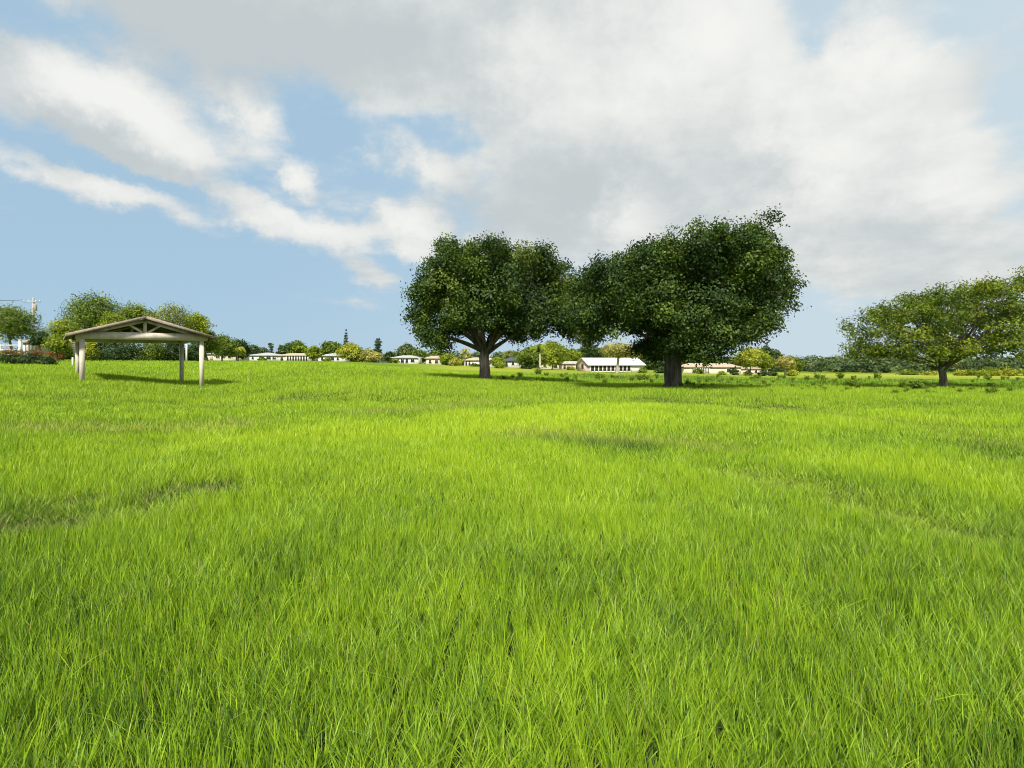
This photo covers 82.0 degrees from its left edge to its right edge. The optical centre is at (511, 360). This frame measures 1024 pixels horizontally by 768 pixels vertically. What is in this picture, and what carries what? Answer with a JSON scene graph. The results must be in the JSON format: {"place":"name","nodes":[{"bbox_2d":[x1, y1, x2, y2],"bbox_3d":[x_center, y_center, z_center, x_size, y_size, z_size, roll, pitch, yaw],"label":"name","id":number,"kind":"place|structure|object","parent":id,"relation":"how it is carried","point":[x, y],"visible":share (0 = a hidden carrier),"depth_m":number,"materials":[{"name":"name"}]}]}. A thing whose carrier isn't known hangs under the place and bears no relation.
{"place":"outdoors","nodes":[
{"label":"outdoors","id":0,"kind":"place"},
{"bbox_2d":[0,359,1023,767],"bbox_3d":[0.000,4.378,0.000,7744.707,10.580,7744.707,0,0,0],"label":"ground","id":1,"kind":"structure","parent":0,"point":[614,374],"depth_m":4.04,"materials":[{"name":"green plant"}]},
{"bbox_2d":[0,339,21,360],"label":"rail fence","id":2,"kind":"object","parent":1,"relation":"on","point":[19,345],"visible":0.61,"depth_m":65.94,"materials":[{"name":"white paint"}]},
{"bbox_2d":[0,346,29,363],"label":"hedge bush","id":3,"kind":"object","parent":1,"relation":"on","point":[10,358],"visible":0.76,"depth_m":52.33,"materials":[{"name":"green plant"}]},
{"bbox_2d":[0,301,47,352],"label":"shade tree","id":4,"kind":"object","parent":1,"relation":"on","point":[16,326],"visible":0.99,"depth_m":79.07,"materials":[{"name":"green plant"}]},
{"bbox_2d":[14,346,46,364],"bbox_3d":[-43.254,-0.409,52.990,2.399,1.948,2.883,0,0,0],"label":"hedge bush","id":5,"kind":"object","parent":1,"relation":"on","point":[32,353],"visible":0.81,"depth_m":52.75,"materials":[{"name":"green plant"}]},
{"bbox_2d":[22,297,40,329],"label":"utility pole","id":6,"kind":"object","parent":1,"relation":"on","point":[34,305],"visible":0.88,"depth_m":91.83,"materials":[{"name":"white paint"}]},
{"bbox_2d":[27,329,53,349],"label":"shade tree","id":7,"kind":"object","parent":1,"relation":"on","point":[36,338],"visible":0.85,"depth_m":75.51,"materials":[{"name":"green plant"}]},
{"bbox_2d":[37,354,59,364],"bbox_3d":[-41.033,0.001,52.068,1.782,1.197,1.725,0,0,21],"label":"hedge bush","id":8,"kind":"object","parent":1,"relation":"on","point":[47,360],"visible":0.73,"depth_m":51.82,"materials":[{"name":"green plant"}]},
{"bbox_2d":[17,339,86,358],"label":"house","id":9,"kind":"structure","parent":1,"relation":"on","point":[26,343],"depth_m":84.92,"materials":[{"name":"beige paint"}]},
{"bbox_2d":[44,351,65,359],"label":"garden bush","id":10,"kind":"object","parent":1,"relation":"on","point":[60,356],"visible":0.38,"depth_m":75.74,"materials":[{"name":"red plant"}]},
{"bbox_2d":[40,332,72,360],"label":"shade tree","id":11,"kind":"object","parent":1,"relation":"on","point":[56,344],"visible":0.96,"depth_m":71.33,"materials":[{"name":"green plant"}]},
{"bbox_2d":[40,317,82,339],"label":"shade tree","id":12,"kind":"object","parent":1,"relation":"on","point":[64,328],"visible":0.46,"depth_m":94.14,"materials":[{"name":"green plant"}]},
{"bbox_2d":[59,346,74,358],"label":"garden bush","id":13,"kind":"object","parent":1,"relation":"on","point":[67,354],"visible":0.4,"depth_m":85.55,"materials":[{"name":"green plant"}]},
{"bbox_2d":[54,287,128,329],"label":"shade tree","id":14,"kind":"object","parent":1,"relation":"on","point":[89,312],"visible":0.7,"depth_m":103.31,"materials":[{"name":"green plant"}]},
{"bbox_2d":[85,342,99,360],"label":"garden bush","id":15,"kind":"object","parent":1,"relation":"on","point":[92,350],"visible":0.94,"depth_m":77.65,"materials":[{"name":"green plant"}]},
{"bbox_2d":[70,342,115,360],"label":"garden bush","id":16,"kind":"object","parent":1,"relation":"on","point":[99,345],"visible":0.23,"depth_m":83.77,"materials":[{"name":"green plant"}]},
{"bbox_2d":[96,311,126,348],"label":"shade tree","id":17,"kind":"object","parent":1,"relation":"on","point":[110,318],"visible":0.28,"depth_m":87.29,"materials":[{"name":"green plant"}]},
{"bbox_2d":[98,343,145,360],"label":"garden bush","id":18,"kind":"object","parent":1,"relation":"on","point":[124,351],"visible":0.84,"depth_m":81.26,"materials":[{"name":"green plant"}]},
{"bbox_2d":[116,300,161,359],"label":"shade tree","id":19,"kind":"object","parent":1,"relation":"on","point":[129,312],"visible":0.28,"depth_m":103.85,"materials":[{"name":"green plant"}]},
{"bbox_2d":[63,316,216,385],"bbox_3d":[-23.201,-0.323,36.540,7.329,4.456,8.150,0,0,-38],"label":"picnic shelter","id":20,"kind":"object","parent":1,"relation":"on","point":[145,329],"visible":0.96,"depth_m":34.45,"materials":[{"name":"brown"}]},
{"bbox_2d":[134,343,169,360],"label":"garden bush","id":21,"kind":"object","parent":1,"relation":"on","point":[152,351],"visible":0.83,"depth_m":83.20,"materials":[{"name":"green plant"}]},
{"bbox_2d":[155,343,185,360],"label":"garden bush","id":22,"kind":"object","parent":1,"relation":"on","point":[173,354],"visible":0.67,"depth_m":85.35,"materials":[{"name":"green plant"}]},
{"bbox_2d":[144,300,198,330],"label":"shade tree","id":23,"kind":"object","parent":1,"relation":"on","point":[180,316],"visible":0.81,"depth_m":99.37,"materials":[{"name":"green plant"}]},
{"bbox_2d":[178,342,208,360],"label":"garden bush","id":24,"kind":"object","parent":1,"relation":"on","point":[192,352],"visible":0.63,"depth_m":89.34,"materials":[{"name":"green plant"}]},
{"bbox_2d":[182,310,216,343],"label":"shade tree","id":25,"kind":"object","parent":1,"relation":"on","point":[202,321],"visible":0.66,"depth_m":107.54,"materials":[{"name":"green plant"}]},
{"bbox_2d":[192,328,225,360],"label":"shade tree","id":26,"kind":"object","parent":1,"relation":"on","point":[213,345],"visible":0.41,"depth_m":111.58,"materials":[{"name":"green plant"}]},
{"bbox_2d":[211,332,240,360],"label":"shade tree","id":27,"kind":"object","parent":1,"relation":"on","point":[229,347],"visible":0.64,"depth_m":129.30,"materials":[{"name":"green plant"}]},
{"bbox_2d":[207,353,251,359],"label":"house","id":28,"kind":"structure","parent":1,"relation":"on","point":[210,356],"depth_m":190.00,"materials":[{"name":"beige paint"}]},
{"bbox_2d":[225,347,246,360],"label":"palm tree","id":29,"kind":"object","parent":1,"relation":"on","point":[240,349],"visible":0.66,"depth_m":134.77,"materials":[{"name":"green plant"}]},
{"bbox_2d":[224,338,252,360],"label":"shade tree","id":30,"kind":"object","parent":1,"relation":"on","point":[245,345],"visible":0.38,"depth_m":149.45,"materials":[{"name":"green plant"}]},
{"bbox_2d":[249,344,264,353],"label":"shade tree","id":31,"kind":"object","parent":1,"relation":"on","point":[256,349],"visible":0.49,"depth_m":229.23,"materials":[{"name":"green plant"}]},
{"bbox_2d":[249,353,280,359],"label":"house","id":32,"kind":"structure","parent":1,"relation":"on","point":[270,356],"depth_m":215.00,"materials":[{"name":"white paint"}]},
{"bbox_2d":[268,343,273,352],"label":"pine tree","id":33,"kind":"object","parent":1,"relation":"on","point":[270,346],"visible":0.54,"depth_m":239.56,"materials":[{"name":"green plant"}]},
{"bbox_2d":[275,344,287,353],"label":"shade tree","id":34,"kind":"object","parent":1,"relation":"on","point":[280,351],"visible":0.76,"depth_m":244.07,"materials":[{"name":"green plant"}]},
{"bbox_2d":[281,340,308,352],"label":"shade tree","id":35,"kind":"object","parent":1,"relation":"on","point":[296,346],"visible":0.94,"depth_m":237.06,"materials":[{"name":"green plant"}]},
{"bbox_2d":[276,353,316,360],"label":"house","id":36,"kind":"structure","parent":1,"relation":"on","point":[294,357],"depth_m":209.97,"materials":[{"name":"beige paint"}]},
{"bbox_2d":[303,345,324,360],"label":"shade tree","id":37,"kind":"object","parent":1,"relation":"on","point":[313,352],"visible":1,"depth_m":194.16,"materials":[{"name":"green plant"}]},
{"bbox_2d":[319,340,342,353],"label":"shade tree","id":38,"kind":"object","parent":1,"relation":"on","point":[329,348],"visible":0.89,"depth_m":231.82,"materials":[{"name":"green plant"}]},
{"bbox_2d":[318,353,349,361],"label":"house","id":39,"kind":"structure","parent":1,"relation":"on","point":[333,357],"depth_m":205.00,"materials":[{"name":"white paint"}]},
{"bbox_2d":[343,329,348,344],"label":"pine tree","id":40,"kind":"object","parent":1,"relation":"on","point":[346,338],"visible":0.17,"depth_m":239.80,"materials":[{"name":"green plant"}]},
{"bbox_2d":[334,342,365,361],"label":"flowering tree","id":41,"kind":"object","parent":1,"relation":"on","point":[351,351],"visible":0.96,"depth_m":187.44,"materials":[{"name":"yellow plant"}]},
{"bbox_2d":[359,348,382,361],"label":"flowering tree","id":42,"kind":"object","parent":1,"relation":"on","point":[368,355],"visible":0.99,"depth_m":182.41,"materials":[{"name":"beige plant"}]},
{"bbox_2d":[372,338,382,362],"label":"pine tree","id":43,"kind":"object","parent":1,"relation":"on","point":[378,341],"visible":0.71,"depth_m":234.50,"materials":[{"name":"green plant"}]},
{"bbox_2d":[383,351,396,361],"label":"shade tree","id":44,"kind":"object","parent":1,"relation":"on","point":[388,355],"visible":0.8,"depth_m":233.63,"materials":[{"name":"green plant"}]},
{"bbox_2d":[394,342,417,355],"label":"shade tree","id":45,"kind":"object","parent":1,"relation":"on","point":[404,349],"visible":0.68,"depth_m":232.46,"materials":[{"name":"green plant"}]},
{"bbox_2d":[390,355,422,363],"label":"house","id":46,"kind":"structure","parent":1,"relation":"on","point":[407,359],"depth_m":200.00,"materials":[{"name":"white paint"}]},
{"bbox_2d":[408,349,427,362],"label":"shade tree","id":47,"kind":"object","parent":1,"relation":"on","point":[419,353],"visible":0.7,"depth_m":223.82,"materials":[{"name":"green plant"}]},
{"bbox_2d":[424,356,443,364],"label":"house","id":48,"kind":"structure","parent":1,"relation":"on","point":[432,359],"depth_m":195.00,"materials":[{"name":"beige paint"}]},
{"bbox_2d":[428,349,442,356],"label":"shade tree","id":49,"kind":"object","parent":1,"relation":"on","point":[435,354],"visible":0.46,"depth_m":228.41,"materials":[{"name":"green plant"}]},
{"bbox_2d":[438,353,454,364],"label":"shade tree","id":50,"kind":"object","parent":1,"relation":"on","point":[445,358],"visible":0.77,"depth_m":173.47,"materials":[{"name":"green plant"}]},
{"bbox_2d":[447,360,457,365],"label":"garden shrub","id":51,"kind":"object","parent":1,"relation":"on","point":[453,363],"visible":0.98,"depth_m":164.16,"materials":[{"name":"green plant"}]},
{"bbox_2d":[451,357,462,365],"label":"shade tree","id":52,"kind":"object","parent":1,"relation":"on","point":[458,360],"visible":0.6,"depth_m":171.39,"materials":[{"name":"green plant"}]},
{"bbox_2d":[460,348,471,365],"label":"palm tree","id":53,"kind":"object","parent":1,"relation":"on","point":[465,355],"visible":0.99,"depth_m":171.83,"materials":[{"name":"beige plant"}]},
{"bbox_2d":[468,351,479,358],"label":"shade tree","id":54,"kind":"object","parent":1,"relation":"on","point":[475,354],"visible":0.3,"depth_m":223.42,"materials":[{"name":"green plant"}]},
{"bbox_2d":[466,357,493,366],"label":"house","id":55,"kind":"structure","parent":1,"relation":"on","point":[469,361],"depth_m":185.00,"materials":[{"name":"white paint"}]},
{"bbox_2d":[399,230,578,378],"bbox_3d":[-1.003,-3.837,44.758,14.519,11.177,13.716,0,0,0],"label":"oak tree","id":56,"kind":"object","parent":1,"relation":"on","point":[492,285],"visible":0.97,"depth_m":41.00,"materials":[{"name":"green plant"}]},
{"bbox_2d":[490,356,505,366],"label":"shade tree","id":57,"kind":"object","parent":1,"relation":"on","point":[496,360],"visible":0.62,"depth_m":164.14,"materials":[{"name":"green plant"}]},
{"bbox_2d":[494,361,506,367],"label":"garden shrub","id":58,"kind":"object","parent":1,"relation":"on","point":[501,365],"visible":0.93,"depth_m":149.53,"materials":[{"name":"green plant"}]},
{"bbox_2d":[501,350,519,358],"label":"shade tree","id":59,"kind":"object","parent":1,"relation":"on","point":[507,354],"visible":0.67,"depth_m":222.66,"materials":[{"name":"green plant"}]},
{"bbox_2d":[505,357,520,367],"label":"house","id":60,"kind":"structure","parent":1,"relation":"on","point":[510,363],"depth_m":180.00,"materials":[{"name":"grey paint"}]},
{"bbox_2d":[3,347,1023,372],"bbox_3d":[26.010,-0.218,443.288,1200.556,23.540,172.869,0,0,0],"label":"woodland","id":61,"kind":"object","parent":1,"relation":"on","point":[815,363],"visible":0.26,"depth_m":382.25,"materials":[{"name":"green plant"}]},
{"bbox_2d":[520,364,531,368],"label":"garden shrub","id":62,"kind":"object","parent":1,"relation":"on","point":[527,366],"visible":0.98,"depth_m":157.58,"materials":[{"name":"green plant"}]},
{"bbox_2d":[510,345,546,367],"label":"shade tree","id":63,"kind":"object","parent":1,"relation":"on","point":[526,355],"visible":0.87,"depth_m":158.02,"materials":[{"name":"green plant"}]},
{"bbox_2d":[534,367,542,374],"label":"weed clump","id":64,"kind":"object","parent":1,"relation":"on","point":[537,371],"visible":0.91,"depth_m":83.46,"materials":[{"name":"green plant"}]},
{"bbox_2d":[531,343,548,369],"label":"palm tree","id":65,"kind":"object","parent":1,"relation":"on","point":[540,348],"visible":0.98,"depth_m":139.34,"materials":[{"name":"green plant"}]},
{"bbox_2d":[541,364,558,368],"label":"house","id":66,"kind":"structure","parent":1,"relation":"on","point":[554,367],"depth_m":178.00,"materials":[{"name":"beige paint"}]},
{"bbox_2d":[542,340,571,369],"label":"willow tree","id":67,"kind":"object","parent":1,"relation":"on","point":[557,355],"visible":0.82,"depth_m":159.40,"materials":[{"name":"green plant"}]},
{"bbox_2d":[560,361,576,369],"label":"house","id":68,"kind":"structure","parent":1,"relation":"on","point":[567,363],"depth_m":200.00,"materials":[{"name":"white paint"}]},
{"bbox_2d":[566,348,582,361],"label":"shade tree","id":69,"kind":"object","parent":1,"relation":"on","point":[574,354],"visible":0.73,"depth_m":218.11,"materials":[{"name":"green plant"}]},
{"bbox_2d":[581,345,603,357],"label":"shade tree","id":70,"kind":"object","parent":1,"relation":"on","point":[593,352],"visible":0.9,"depth_m":213.30,"materials":[{"name":"green plant"}]},
{"bbox_2d":[599,347,614,357],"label":"shade tree","id":71,"kind":"object","parent":1,"relation":"on","point":[603,356],"visible":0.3,"depth_m":218.86,"materials":[{"name":"green plant"}]},
{"bbox_2d":[575,358,645,371],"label":"building","id":72,"kind":"structure","parent":1,"relation":"on","point":[606,364],"depth_m":152.38,"materials":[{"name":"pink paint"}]},
{"bbox_2d":[599,340,636,372],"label":"tree","id":73,"kind":"object","parent":1,"relation":"on","point":[612,350],"visible":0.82,"depth_m":130.18,"materials":[{"name":"beige plant"}]},
{"bbox_2d":[637,366,647,372],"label":"garden shrub","id":74,"kind":"object","parent":1,"relation":"on","point":[642,369],"visible":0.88,"depth_m":134.66,"materials":[{"name":"green plant"}]},
{"bbox_2d":[642,357,664,369],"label":"shade tree","id":75,"kind":"object","parent":1,"relation":"on","point":[649,365],"visible":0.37,"depth_m":163.33,"materials":[{"name":"green plant"}]},
{"bbox_2d":[653,365,663,372],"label":"garden shrub","id":76,"kind":"object","parent":1,"relation":"on","point":[660,369],"visible":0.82,"depth_m":139.84,"materials":[{"name":"green plant"}]},
{"bbox_2d":[549,203,811,386],"bbox_3d":[10.009,-3.150,34.990,15.337,10.123,14.339,0,0,0],"label":"oak tree","id":77,"kind":"object","parent":1,"relation":"on","point":[667,303],"visible":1,"depth_m":30.68,"materials":[{"name":"green plant"}]},
{"bbox_2d":[691,368,705,373],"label":"garden shrub","id":78,"kind":"object","parent":1,"relation":"on","point":[696,370],"visible":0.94,"depth_m":159.53,"materials":[{"name":"green plant"}]},
{"bbox_2d":[681,363,741,373],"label":"house","id":79,"kind":"structure","parent":1,"relation":"on","point":[717,368],"depth_m":185.00,"materials":[{"name":"beige paint"}]},
{"bbox_2d":[721,356,740,365],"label":"shade tree","id":80,"kind":"object","parent":1,"relation":"on","point":[732,361],"visible":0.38,"depth_m":223.32,"materials":[{"name":"green plant"}]},
{"bbox_2d":[728,366,738,374],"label":"garden shrub","id":81,"kind":"object","parent":1,"relation":"on","point":[734,371],"visible":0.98,"depth_m":149.76,"materials":[{"name":"green plant"}]},
{"bbox_2d":[743,371,753,375],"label":"garden shrub","id":82,"kind":"object","parent":1,"relation":"on","point":[747,373],"visible":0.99,"depth_m":149.45,"materials":[{"name":"green plant"}]},
{"bbox_2d":[730,346,769,372],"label":"shade tree","id":83,"kind":"object","parent":1,"relation":"on","point":[743,360],"visible":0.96,"depth_m":148.43,"materials":[{"name":"green plant"}]},
{"bbox_2d":[741,366,769,373],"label":"house","id":84,"kind":"structure","parent":1,"relation":"on","point":[754,370],"depth_m":200.00,"materials":[{"name":"beige paint"}]},
{"bbox_2d":[756,369,768,375],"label":"garden shrub","id":85,"kind":"object","parent":1,"relation":"on","point":[763,373],"visible":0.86,"depth_m":147.71,"materials":[{"name":"green plant"}]},
{"bbox_2d":[755,345,775,365],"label":"shade tree","id":86,"kind":"object","parent":1,"relation":"on","point":[767,349],"visible":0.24,"depth_m":198.30,"materials":[{"name":"green plant"}]},
{"bbox_2d":[757,353,776,375],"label":"shade tree","id":87,"kind":"object","parent":1,"relation":"on","point":[769,363],"visible":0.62,"depth_m":150.93,"materials":[{"name":"green plant"}]},
{"bbox_2d":[766,370,777,375],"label":"garden shrub","id":88,"kind":"object","parent":1,"relation":"on","point":[773,373],"visible":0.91,"depth_m":148.40,"materials":[{"name":"green plant"}]},
{"bbox_2d":[772,349,782,370],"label":"shade tree","id":89,"kind":"object","parent":1,"relation":"on","point":[777,353],"visible":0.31,"depth_m":203.83,"materials":[{"name":"green plant"}]},
{"bbox_2d":[775,355,797,375],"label":"shade tree","id":90,"kind":"object","parent":1,"relation":"on","point":[785,363],"visible":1,"depth_m":154.03,"materials":[{"name":"beige plant"}]},
{"bbox_2d":[786,369,799,375],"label":"garden shrub","id":91,"kind":"object","parent":1,"relation":"on","point":[791,372],"visible":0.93,"depth_m":159.06,"materials":[{"name":"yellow plant"}]},
{"bbox_2d":[787,357,804,371],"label":"shade tree","id":92,"kind":"object","parent":1,"relation":"on","point":[799,365],"visible":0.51,"depth_m":213.60,"materials":[{"name":"green plant"}]},
{"bbox_2d":[836,372,844,378],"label":"weed clump","id":93,"kind":"object","parent":1,"relation":"on","point":[840,375],"visible":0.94,"depth_m":100.78,"materials":[{"name":"green plant"}]},
{"bbox_2d":[849,379,859,387],"bbox_3d":[26.914,1.747,46.369,0.910,0.761,0.790,0,0,-5],"label":"weed clump","id":94,"kind":"object","parent":1,"relation":"on","point":[852,383],"visible":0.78,"depth_m":46.27,"materials":[{"name":"green plant"}]},
{"bbox_2d":[871,371,881,378],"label":"weed clump","id":95,"kind":"object","parent":1,"relation":"on","point":[877,375],"visible":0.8,"depth_m":95.14,"materials":[{"name":"green plant"}]},
{"bbox_2d":[897,380,906,387],"bbox_3d":[27.519,1.648,41.616,0.618,0.664,0.605,0,0,34],"label":"weed clump","id":96,"kind":"object","parent":1,"relation":"on","point":[902,384],"visible":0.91,"depth_m":41.50,"materials":[{"name":"green plant"}]},
{"bbox_2d":[895,368,919,374],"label":"thicket bush","id":97,"kind":"object","parent":1,"relation":"on","point":[907,372],"visible":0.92,"depth_m":229.01,"materials":[{"name":"green plant"}]},
{"bbox_2d":[908,379,929,389],"bbox_3d":[25.809,1.538,37.322,1.226,0.750,0.960,0,0,42],"label":"weed clump","id":98,"kind":"object","parent":1,"relation":"on","point":[916,386],"visible":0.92,"depth_m":37.32,"materials":[{"name":"green plant"}]},
{"bbox_2d":[918,370,937,374],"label":"thicket bush","id":99,"kind":"object","parent":1,"relation":"on","point":[928,372],"visible":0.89,"depth_m":214.00,"materials":[{"name":"green plant"}]},
{"bbox_2d":[835,266,1023,386],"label":"shade tree","id":100,"kind":"object","parent":1,"relation":"on","point":[942,354],"visible":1,"depth_m":42.71,"materials":[{"name":"green plant"}]},
{"bbox_2d":[953,369,968,375],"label":"thicket bush","id":101,"kind":"object","parent":1,"relation":"on","point":[962,372],"visible":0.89,"depth_m":193.61,"materials":[{"name":"green plant"}]},
{"bbox_2d":[966,367,998,375],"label":"thicket bush","id":102,"kind":"object","parent":1,"relation":"on","point":[974,372],"visible":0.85,"depth_m":189.75,"materials":[{"name":"green plant"}]},
{"bbox_2d":[989,366,1021,375],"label":"thicket bush","id":103,"kind":"object","parent":1,"relation":"on","point":[1010,371],"visible":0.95,"depth_m":184.28,"materials":[{"name":"green plant"}]},
{"bbox_2d":[0,0,1023,362],"label":"sky","id":104,"kind":"structure","parent":0,"point":[275,171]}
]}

